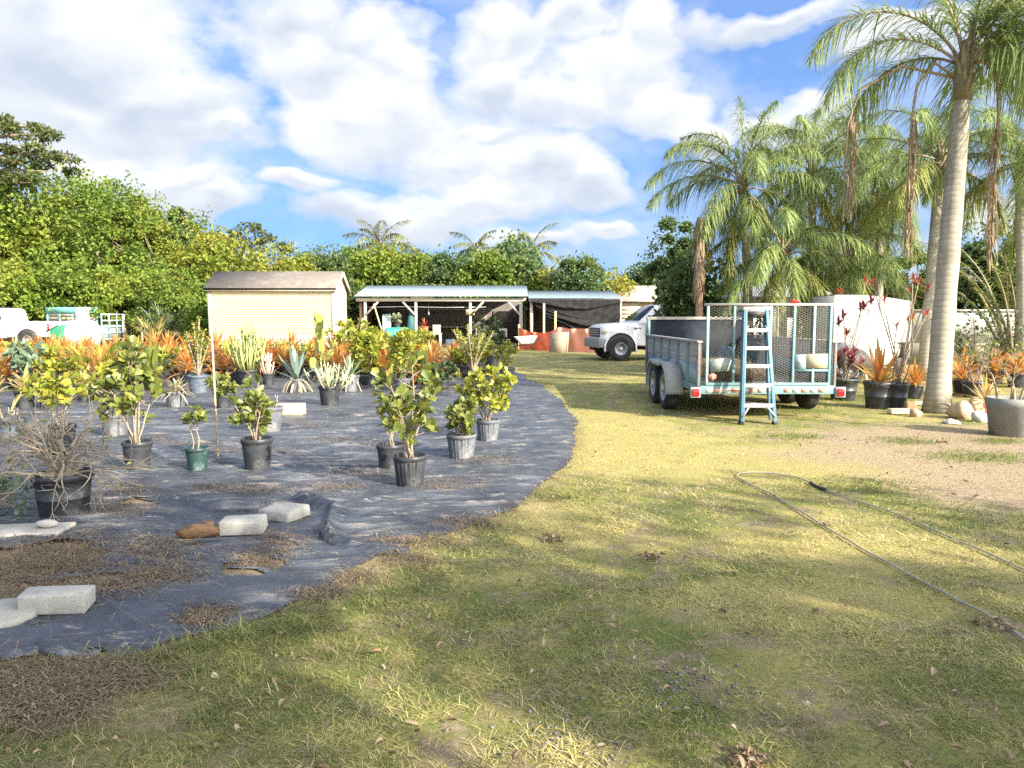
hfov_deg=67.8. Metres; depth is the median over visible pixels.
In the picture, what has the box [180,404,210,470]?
potted shrub
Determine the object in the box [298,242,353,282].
tree
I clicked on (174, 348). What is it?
orange bromeliad
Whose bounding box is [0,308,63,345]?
pickup truck
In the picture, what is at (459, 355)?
potted shrub
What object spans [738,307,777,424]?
stepladder
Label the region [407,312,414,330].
gas cylinder
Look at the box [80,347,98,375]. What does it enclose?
orange bromeliad
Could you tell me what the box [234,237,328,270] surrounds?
tree
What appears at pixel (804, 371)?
utility trailer
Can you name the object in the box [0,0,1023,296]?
sky
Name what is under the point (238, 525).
concrete block
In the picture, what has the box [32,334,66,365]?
orange bromeliad
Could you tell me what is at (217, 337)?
orange bromeliad
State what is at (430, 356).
orange bromeliad
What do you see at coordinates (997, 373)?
orange bromeliad
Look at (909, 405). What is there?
timber block
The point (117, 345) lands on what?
potted shrub
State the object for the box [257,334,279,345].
orange bromeliad
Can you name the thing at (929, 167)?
queen palm
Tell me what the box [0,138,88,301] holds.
tree
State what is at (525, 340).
wheelbarrow
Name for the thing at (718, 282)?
tree
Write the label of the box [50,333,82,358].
orange bromeliad
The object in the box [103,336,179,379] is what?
orange bromeliad
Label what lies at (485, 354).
potted shrub
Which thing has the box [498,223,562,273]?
coconut palm
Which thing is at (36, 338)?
orange bromeliad
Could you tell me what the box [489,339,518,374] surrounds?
potted shrub
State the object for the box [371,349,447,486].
potted shrub
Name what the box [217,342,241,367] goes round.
potted shrub
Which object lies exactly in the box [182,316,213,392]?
potted euphorbia
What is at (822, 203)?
queen palm
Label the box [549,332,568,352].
plywood sheet
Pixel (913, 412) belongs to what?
rock
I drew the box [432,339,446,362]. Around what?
orange bromeliad
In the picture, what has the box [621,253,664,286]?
tree
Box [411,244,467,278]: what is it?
tree
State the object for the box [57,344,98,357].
potted shrub
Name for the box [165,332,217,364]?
orange bromeliad
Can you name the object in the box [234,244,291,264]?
tree
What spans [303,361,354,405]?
potted cactus
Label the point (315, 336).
orange bromeliad
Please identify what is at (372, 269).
tree
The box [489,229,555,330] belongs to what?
tree
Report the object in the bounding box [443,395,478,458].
potted shrub
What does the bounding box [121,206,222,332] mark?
tree
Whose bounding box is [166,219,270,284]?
tree
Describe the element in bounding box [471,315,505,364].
potted shrub
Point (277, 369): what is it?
orange bromeliad
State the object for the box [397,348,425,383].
orange bromeliad
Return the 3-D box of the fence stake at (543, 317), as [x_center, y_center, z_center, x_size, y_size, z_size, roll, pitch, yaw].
[1.440,-2.581,34.371,0.090,2.100,0.070,0,5,0]
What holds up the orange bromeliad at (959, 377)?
on the ground at (878, 575)
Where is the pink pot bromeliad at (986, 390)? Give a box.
[953,373,1007,413]
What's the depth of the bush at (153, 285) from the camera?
38.04 m
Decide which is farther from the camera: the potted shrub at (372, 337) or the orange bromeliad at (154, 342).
the orange bromeliad at (154, 342)
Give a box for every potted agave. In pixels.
[270,342,318,392]
[336,353,366,391]
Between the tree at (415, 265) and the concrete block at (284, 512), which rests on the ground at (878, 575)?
the tree at (415, 265)
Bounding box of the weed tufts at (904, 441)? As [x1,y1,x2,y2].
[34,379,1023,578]
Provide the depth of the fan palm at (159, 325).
35.69 m
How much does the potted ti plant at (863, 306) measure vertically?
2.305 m
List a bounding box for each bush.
[0,257,68,341]
[0,386,161,520]
[15,250,126,320]
[78,256,172,337]
[134,263,209,344]
[172,291,208,342]
[346,278,382,339]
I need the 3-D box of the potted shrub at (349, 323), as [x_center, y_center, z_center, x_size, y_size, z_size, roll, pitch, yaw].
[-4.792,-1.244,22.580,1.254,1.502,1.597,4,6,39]
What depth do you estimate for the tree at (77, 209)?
51.73 m
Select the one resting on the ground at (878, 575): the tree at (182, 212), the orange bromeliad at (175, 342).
the tree at (182, 212)
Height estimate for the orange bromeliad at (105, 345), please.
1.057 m
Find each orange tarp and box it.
[519,328,554,350]
[556,327,594,352]
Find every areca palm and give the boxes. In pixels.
[909,230,1015,374]
[953,318,1015,372]
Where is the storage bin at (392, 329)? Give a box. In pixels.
[386,327,407,336]
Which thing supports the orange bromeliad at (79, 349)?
on the weed fabric
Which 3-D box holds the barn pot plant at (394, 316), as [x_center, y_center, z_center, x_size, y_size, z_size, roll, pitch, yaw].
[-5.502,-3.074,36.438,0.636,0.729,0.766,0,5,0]
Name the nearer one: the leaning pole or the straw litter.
the straw litter
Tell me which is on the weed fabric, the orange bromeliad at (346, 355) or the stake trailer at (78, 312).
the orange bromeliad at (346, 355)
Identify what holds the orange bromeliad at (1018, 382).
on the ground at (878, 575)
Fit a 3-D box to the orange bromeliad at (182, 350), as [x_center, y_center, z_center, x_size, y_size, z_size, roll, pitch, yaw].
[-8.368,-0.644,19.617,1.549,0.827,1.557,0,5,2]
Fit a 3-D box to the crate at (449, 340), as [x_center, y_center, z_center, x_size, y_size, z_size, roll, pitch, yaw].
[-3.007,-2.053,38.167,0.600,0.380,0.500,0,5,0]
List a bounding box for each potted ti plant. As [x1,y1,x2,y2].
[830,344,870,400]
[832,276,878,376]
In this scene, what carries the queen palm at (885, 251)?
on the ground at (878, 575)
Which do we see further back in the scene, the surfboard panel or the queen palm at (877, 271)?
the surfboard panel
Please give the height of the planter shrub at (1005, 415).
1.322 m
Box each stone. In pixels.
[0,598,36,628]
[35,519,57,527]
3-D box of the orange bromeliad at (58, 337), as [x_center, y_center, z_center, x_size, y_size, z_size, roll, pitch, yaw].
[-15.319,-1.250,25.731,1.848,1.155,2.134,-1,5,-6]
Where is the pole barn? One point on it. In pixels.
(447, 314)
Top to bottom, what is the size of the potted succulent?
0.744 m
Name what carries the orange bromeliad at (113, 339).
on the weed fabric
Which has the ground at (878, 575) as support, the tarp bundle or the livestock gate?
the livestock gate
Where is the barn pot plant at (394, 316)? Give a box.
[390,312,401,326]
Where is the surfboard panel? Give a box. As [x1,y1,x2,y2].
[382,314,390,332]
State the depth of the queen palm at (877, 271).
18.16 m
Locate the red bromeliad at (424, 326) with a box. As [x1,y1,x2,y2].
[418,318,428,330]
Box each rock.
[909,408,922,416]
[941,419,960,424]
[947,400,973,418]
[968,396,984,411]
[971,410,986,421]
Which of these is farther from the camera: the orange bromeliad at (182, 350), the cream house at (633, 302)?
the cream house at (633, 302)
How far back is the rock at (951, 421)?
10.66 m
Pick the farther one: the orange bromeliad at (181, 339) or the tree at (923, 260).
the tree at (923, 260)
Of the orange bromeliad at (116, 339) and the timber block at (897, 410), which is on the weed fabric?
the orange bromeliad at (116, 339)
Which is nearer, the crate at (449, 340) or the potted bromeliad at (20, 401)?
the potted bromeliad at (20, 401)
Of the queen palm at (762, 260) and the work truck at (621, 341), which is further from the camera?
the work truck at (621, 341)
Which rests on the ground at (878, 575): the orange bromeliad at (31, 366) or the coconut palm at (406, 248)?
the coconut palm at (406, 248)
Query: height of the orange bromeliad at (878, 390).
1.222 m
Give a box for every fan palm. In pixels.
[56,340,120,384]
[126,316,177,340]
[131,301,185,338]
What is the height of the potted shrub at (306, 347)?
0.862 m
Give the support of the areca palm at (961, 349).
on the ground at (878, 575)
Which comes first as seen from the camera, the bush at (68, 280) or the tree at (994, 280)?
the tree at (994, 280)
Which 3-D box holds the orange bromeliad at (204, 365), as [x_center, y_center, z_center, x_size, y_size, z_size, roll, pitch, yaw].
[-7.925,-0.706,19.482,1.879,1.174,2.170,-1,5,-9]
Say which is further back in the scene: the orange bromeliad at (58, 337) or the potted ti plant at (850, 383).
the orange bromeliad at (58, 337)
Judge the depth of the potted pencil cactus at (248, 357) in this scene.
16.76 m
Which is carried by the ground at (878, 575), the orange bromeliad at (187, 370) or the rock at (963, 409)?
the rock at (963, 409)
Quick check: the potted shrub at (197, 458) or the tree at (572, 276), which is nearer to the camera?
the potted shrub at (197, 458)
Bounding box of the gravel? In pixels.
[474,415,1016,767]
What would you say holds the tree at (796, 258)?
on the ground at (878, 575)
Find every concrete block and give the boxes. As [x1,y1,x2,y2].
[17,585,95,614]
[218,514,267,535]
[258,502,310,521]
[277,403,305,415]
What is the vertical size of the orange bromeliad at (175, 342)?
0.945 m
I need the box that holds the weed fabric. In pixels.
[0,361,578,660]
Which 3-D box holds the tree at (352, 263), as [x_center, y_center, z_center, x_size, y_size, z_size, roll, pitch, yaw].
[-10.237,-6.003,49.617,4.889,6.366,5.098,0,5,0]
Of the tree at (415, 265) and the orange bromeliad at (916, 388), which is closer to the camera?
the orange bromeliad at (916, 388)
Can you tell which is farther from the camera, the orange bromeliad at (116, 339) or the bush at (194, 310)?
the bush at (194, 310)
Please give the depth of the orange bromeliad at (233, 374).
16.91 m
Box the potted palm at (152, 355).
[135,338,192,390]
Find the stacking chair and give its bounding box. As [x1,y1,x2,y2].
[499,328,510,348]
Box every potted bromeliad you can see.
[0,363,37,410]
[68,364,118,400]
[151,376,204,406]
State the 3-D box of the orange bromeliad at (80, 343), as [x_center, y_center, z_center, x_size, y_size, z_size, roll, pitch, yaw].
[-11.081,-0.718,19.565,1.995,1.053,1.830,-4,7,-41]
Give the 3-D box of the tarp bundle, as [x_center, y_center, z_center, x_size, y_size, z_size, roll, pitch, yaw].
[4.093,-0.513,14.672,0.608,0.469,0.606,5,7,43]
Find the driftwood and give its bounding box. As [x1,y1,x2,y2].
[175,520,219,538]
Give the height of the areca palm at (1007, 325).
4.094 m
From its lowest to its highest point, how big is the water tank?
1.440 m
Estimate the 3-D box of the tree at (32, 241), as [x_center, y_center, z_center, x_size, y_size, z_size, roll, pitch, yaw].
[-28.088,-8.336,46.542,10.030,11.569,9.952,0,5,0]
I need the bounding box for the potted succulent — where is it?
[260,352,276,384]
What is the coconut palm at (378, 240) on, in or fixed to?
on the ground at (878, 575)
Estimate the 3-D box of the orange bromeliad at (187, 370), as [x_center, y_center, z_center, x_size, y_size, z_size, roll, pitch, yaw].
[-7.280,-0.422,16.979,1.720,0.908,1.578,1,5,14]
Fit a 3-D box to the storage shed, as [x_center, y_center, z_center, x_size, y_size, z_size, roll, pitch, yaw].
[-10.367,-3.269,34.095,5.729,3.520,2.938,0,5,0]
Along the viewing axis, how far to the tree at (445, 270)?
45.82 m
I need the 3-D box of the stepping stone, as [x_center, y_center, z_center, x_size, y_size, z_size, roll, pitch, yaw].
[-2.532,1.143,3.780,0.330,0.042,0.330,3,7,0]
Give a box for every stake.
[209,299,218,459]
[543,303,544,332]
[554,311,556,331]
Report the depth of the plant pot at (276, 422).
9.83 m
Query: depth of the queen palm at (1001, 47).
11.63 m
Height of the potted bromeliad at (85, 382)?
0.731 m
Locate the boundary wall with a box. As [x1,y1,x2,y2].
[907,309,1014,364]
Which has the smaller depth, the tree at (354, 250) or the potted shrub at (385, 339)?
the potted shrub at (385, 339)
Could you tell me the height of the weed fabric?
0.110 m
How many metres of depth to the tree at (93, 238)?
43.95 m
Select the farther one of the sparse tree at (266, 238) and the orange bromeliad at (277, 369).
the sparse tree at (266, 238)
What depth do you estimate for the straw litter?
3.98 m
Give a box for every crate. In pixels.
[433,325,440,332]
[446,339,455,346]
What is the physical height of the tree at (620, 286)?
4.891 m
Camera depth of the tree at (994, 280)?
27.91 m
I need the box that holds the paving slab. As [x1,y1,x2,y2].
[0,522,75,537]
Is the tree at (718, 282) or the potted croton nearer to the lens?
the potted croton
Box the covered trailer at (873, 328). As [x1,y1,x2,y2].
[804,295,911,379]
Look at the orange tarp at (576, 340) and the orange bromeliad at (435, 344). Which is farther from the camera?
the orange tarp at (576, 340)
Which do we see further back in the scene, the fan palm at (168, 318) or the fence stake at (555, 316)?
the fan palm at (168, 318)
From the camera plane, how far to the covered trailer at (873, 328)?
16.53 m
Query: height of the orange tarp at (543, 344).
1.016 m
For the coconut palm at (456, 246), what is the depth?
53.31 m
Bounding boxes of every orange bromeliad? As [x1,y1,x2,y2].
[0,344,14,372]
[0,356,19,389]
[3,344,49,374]
[26,333,50,344]
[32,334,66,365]
[33,331,73,345]
[34,334,67,373]
[38,339,92,382]
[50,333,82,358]
[62,335,92,351]
[67,331,102,348]
[71,348,113,389]
[79,336,117,366]
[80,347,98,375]
[97,334,124,345]
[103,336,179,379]
[106,333,127,344]
[142,329,161,348]
[151,330,175,347]
[153,340,186,372]
[160,337,184,360]
[163,342,185,380]
[164,343,182,378]
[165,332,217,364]
[165,346,212,383]
[176,344,206,369]
[177,338,221,374]
[201,348,233,380]
[206,328,226,358]
[206,333,259,375]
[210,354,260,383]
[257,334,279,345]
[258,336,276,376]
[263,342,288,374]
[269,340,298,375]
[269,346,291,375]
[275,327,308,350]
[282,341,331,376]
[303,338,327,362]
[304,331,328,360]
[304,337,351,377]
[316,338,368,381]
[324,332,340,363]
[358,339,418,383]
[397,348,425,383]
[399,341,461,385]
[426,342,446,371]
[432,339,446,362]
[438,338,461,370]
[843,337,920,408]
[891,357,926,398]
[925,345,1017,394]
[974,348,1010,383]
[985,345,1023,387]
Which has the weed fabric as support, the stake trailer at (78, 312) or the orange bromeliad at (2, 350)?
the orange bromeliad at (2, 350)
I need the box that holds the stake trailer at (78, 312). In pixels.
[45,307,126,322]
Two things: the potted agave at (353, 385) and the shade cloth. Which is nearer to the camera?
the potted agave at (353, 385)
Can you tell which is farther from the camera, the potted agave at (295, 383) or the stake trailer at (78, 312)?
the stake trailer at (78, 312)
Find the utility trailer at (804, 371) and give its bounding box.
[645,300,845,408]
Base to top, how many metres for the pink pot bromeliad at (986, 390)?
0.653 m
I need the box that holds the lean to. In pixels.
[527,291,622,332]
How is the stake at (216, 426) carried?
on the weed fabric
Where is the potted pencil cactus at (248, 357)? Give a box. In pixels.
[225,317,267,384]
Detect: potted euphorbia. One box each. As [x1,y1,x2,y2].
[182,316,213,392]
[451,323,493,386]
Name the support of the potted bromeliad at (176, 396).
on the weed fabric
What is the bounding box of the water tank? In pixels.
[61,318,101,347]
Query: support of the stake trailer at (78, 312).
on the ground at (878, 575)
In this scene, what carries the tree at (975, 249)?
on the ground at (878, 575)
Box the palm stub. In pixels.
[691,217,706,316]
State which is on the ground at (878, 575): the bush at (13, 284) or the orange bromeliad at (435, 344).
the bush at (13, 284)
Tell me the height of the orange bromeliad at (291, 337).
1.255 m
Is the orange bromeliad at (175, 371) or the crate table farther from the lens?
the crate table
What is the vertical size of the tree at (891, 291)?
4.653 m
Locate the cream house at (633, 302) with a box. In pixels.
[613,286,659,321]
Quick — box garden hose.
[737,471,1023,639]
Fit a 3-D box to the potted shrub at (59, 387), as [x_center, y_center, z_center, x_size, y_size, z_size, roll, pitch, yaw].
[-5.266,0.274,8.824,0.699,0.895,0.716,0,5,0]
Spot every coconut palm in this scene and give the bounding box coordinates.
[342,219,419,261]
[385,240,429,260]
[449,230,502,267]
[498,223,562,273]
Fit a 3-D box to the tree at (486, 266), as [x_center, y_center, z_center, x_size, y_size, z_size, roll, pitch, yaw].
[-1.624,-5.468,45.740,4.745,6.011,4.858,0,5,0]
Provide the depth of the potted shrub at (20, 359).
15.29 m
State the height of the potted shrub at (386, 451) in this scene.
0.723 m
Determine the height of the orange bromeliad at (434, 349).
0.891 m
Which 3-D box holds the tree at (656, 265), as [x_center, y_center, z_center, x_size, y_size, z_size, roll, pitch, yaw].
[5.713,-3.377,26.912,2.509,5.114,2.786,-5,7,-43]
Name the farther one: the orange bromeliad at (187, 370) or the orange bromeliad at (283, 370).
the orange bromeliad at (283, 370)
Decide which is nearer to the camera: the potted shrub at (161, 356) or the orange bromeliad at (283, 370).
the potted shrub at (161, 356)
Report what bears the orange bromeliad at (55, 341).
on the weed fabric
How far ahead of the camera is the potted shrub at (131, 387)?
7.35 m
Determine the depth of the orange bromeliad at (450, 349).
19.70 m
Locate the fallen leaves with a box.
[6,413,1016,767]
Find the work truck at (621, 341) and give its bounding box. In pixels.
[584,304,763,360]
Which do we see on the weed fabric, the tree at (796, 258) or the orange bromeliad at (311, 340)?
the orange bromeliad at (311, 340)
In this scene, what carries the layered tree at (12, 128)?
on the ground at (878, 575)
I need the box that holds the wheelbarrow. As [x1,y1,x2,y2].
[509,335,545,349]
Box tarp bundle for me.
[709,346,739,358]
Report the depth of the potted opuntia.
17.44 m
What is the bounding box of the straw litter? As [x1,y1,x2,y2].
[0,397,1023,767]
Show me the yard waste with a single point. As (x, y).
(703, 368)
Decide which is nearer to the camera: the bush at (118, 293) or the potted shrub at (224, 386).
the potted shrub at (224, 386)
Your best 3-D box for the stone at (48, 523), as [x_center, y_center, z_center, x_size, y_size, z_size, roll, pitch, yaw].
[-3.218,0.966,5.269,0.157,0.055,0.104,0,5,0]
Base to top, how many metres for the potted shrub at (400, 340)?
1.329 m
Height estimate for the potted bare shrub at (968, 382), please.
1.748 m
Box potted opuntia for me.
[309,310,335,381]
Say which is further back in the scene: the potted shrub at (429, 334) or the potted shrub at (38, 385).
the potted shrub at (429, 334)
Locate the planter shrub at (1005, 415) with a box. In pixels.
[961,331,1023,436]
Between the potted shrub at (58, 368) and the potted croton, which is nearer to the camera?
the potted croton
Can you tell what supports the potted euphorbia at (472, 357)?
on the weed fabric
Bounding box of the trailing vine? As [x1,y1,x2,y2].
[0,470,34,519]
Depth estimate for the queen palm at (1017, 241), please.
16.88 m
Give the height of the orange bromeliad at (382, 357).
1.102 m
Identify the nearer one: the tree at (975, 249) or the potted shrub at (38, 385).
the potted shrub at (38, 385)
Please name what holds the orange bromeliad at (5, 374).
on the weed fabric
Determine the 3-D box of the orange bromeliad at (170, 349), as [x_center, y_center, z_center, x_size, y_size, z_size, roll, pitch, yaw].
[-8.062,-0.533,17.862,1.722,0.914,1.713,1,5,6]
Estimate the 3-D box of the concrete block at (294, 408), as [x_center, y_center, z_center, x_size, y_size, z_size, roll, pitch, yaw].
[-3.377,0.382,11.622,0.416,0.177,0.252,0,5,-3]
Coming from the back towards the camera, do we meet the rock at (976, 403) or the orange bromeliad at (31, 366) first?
the orange bromeliad at (31, 366)
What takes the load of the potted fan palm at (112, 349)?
on the weed fabric
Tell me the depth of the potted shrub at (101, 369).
14.11 m
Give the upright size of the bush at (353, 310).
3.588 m
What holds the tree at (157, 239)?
on the ground at (878, 575)
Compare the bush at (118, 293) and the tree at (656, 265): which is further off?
the bush at (118, 293)
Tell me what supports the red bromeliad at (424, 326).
on the crate table
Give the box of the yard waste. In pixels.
[701,350,765,394]
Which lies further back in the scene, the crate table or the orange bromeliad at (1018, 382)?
the crate table
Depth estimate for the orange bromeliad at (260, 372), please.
19.68 m
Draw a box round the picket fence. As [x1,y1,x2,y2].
[210,334,332,350]
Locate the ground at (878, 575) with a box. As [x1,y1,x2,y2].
[0,331,1023,767]
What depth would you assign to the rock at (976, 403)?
11.54 m
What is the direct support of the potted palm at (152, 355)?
on the weed fabric
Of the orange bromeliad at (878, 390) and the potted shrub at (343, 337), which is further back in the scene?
the potted shrub at (343, 337)
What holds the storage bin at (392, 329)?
on the ground at (878, 575)
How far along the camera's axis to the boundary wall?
23.94 m
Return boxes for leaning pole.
[373,304,381,328]
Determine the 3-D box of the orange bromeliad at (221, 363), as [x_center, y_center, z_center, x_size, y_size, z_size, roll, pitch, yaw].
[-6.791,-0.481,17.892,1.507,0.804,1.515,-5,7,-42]
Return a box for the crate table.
[433,333,441,346]
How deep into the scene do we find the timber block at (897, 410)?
11.68 m
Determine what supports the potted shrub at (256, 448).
on the weed fabric
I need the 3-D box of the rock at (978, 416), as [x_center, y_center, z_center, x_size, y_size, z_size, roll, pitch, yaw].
[6.700,0.496,10.915,0.208,0.237,0.197,1,5,11]
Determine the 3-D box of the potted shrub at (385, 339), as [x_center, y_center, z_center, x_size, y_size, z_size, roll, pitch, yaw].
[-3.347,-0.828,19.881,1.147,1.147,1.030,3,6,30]
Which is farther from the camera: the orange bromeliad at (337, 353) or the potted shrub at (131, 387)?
the orange bromeliad at (337, 353)
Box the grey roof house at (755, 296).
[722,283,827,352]
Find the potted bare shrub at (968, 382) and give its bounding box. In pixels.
[928,303,1023,397]
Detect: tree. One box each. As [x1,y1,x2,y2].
[0,111,84,188]
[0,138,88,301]
[0,146,122,279]
[10,177,90,221]
[24,169,183,341]
[86,187,217,340]
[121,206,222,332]
[161,205,241,275]
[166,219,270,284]
[221,221,295,265]
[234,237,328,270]
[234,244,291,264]
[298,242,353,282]
[328,241,376,287]
[338,245,373,258]
[346,237,407,297]
[380,246,443,297]
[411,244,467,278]
[417,245,472,297]
[451,241,520,297]
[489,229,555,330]
[522,264,560,317]
[538,250,616,292]
[597,266,636,296]
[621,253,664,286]
[640,215,716,304]
[651,243,742,316]
[706,278,740,301]
[738,250,834,290]
[821,258,921,308]
[873,238,963,308]
[924,220,1015,308]
[968,240,1015,308]
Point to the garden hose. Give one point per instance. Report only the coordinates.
(914, 577)
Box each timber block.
[887,408,909,413]
[904,401,916,408]
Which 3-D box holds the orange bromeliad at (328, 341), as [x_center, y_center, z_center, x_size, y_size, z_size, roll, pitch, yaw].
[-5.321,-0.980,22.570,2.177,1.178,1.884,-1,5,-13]
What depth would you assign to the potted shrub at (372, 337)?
16.58 m
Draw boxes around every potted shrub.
[0,339,47,389]
[0,340,31,349]
[17,374,61,408]
[18,370,90,445]
[27,343,62,382]
[31,353,86,386]
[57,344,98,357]
[83,335,167,469]
[94,362,133,396]
[106,341,148,367]
[148,345,181,382]
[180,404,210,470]
[203,371,239,407]
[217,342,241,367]
[226,373,276,469]
[263,340,292,361]
[285,342,319,376]
[325,317,377,348]
[340,333,361,352]
[347,322,389,384]
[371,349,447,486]
[376,401,402,468]
[381,331,391,345]
[384,325,428,389]
[388,328,436,376]
[428,360,458,390]
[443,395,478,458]
[449,346,469,376]
[452,361,517,440]
[460,334,496,376]
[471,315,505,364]
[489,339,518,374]
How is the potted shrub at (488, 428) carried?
on the weed fabric
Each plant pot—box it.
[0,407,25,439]
[99,407,129,435]
[255,395,283,431]
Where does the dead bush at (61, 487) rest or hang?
on the weed fabric
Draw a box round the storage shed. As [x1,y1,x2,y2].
[203,271,350,350]
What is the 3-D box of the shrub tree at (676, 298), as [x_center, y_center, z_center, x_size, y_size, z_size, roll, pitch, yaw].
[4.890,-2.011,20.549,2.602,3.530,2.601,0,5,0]
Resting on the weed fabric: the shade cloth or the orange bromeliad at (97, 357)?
the orange bromeliad at (97, 357)
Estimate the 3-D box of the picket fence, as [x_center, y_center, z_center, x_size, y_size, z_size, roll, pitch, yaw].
[-10.121,-1.739,32.392,5.407,0.770,0.062,0,5,0]
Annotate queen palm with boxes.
[641,95,825,336]
[709,204,874,339]
[729,95,903,287]
[778,219,922,337]
[795,115,947,369]
[800,0,1023,413]
[828,69,1023,381]
[900,104,1023,372]
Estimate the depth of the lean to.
38.04 m
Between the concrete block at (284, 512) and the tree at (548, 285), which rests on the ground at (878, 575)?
the tree at (548, 285)
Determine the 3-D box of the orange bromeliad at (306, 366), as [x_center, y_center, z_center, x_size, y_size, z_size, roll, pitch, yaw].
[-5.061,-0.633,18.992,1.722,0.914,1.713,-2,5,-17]
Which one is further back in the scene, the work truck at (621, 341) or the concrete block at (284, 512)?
the work truck at (621, 341)
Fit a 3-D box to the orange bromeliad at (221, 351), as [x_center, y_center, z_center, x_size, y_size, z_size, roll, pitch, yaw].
[-7.106,-0.700,19.316,2.207,1.194,1.911,-4,6,-36]
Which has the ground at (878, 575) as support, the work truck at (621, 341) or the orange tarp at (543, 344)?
the work truck at (621, 341)
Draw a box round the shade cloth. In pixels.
[530,299,620,328]
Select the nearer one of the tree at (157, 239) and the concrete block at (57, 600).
the concrete block at (57, 600)
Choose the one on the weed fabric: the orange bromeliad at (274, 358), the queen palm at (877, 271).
the orange bromeliad at (274, 358)
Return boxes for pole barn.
[355,285,527,344]
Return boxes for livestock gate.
[100,313,131,346]
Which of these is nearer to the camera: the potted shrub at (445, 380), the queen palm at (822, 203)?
the potted shrub at (445, 380)
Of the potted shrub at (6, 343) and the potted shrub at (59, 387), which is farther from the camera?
the potted shrub at (6, 343)
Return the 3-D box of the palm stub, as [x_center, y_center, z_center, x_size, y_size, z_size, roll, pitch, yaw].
[4.518,-2.071,18.489,0.350,3.879,0.350,0,5,0]
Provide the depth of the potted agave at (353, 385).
15.21 m
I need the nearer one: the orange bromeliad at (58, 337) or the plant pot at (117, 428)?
the plant pot at (117, 428)
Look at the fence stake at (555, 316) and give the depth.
33.11 m
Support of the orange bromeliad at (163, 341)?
on the weed fabric
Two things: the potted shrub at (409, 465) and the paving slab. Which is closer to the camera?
the paving slab
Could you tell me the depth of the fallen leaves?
3.18 m
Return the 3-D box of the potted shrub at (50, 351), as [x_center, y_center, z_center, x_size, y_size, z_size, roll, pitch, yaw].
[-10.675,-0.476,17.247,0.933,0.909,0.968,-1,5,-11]
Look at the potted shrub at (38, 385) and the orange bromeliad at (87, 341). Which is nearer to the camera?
the potted shrub at (38, 385)
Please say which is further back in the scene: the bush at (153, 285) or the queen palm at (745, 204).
the bush at (153, 285)
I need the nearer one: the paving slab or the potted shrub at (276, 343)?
the paving slab
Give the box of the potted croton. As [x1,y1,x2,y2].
[866,272,932,407]

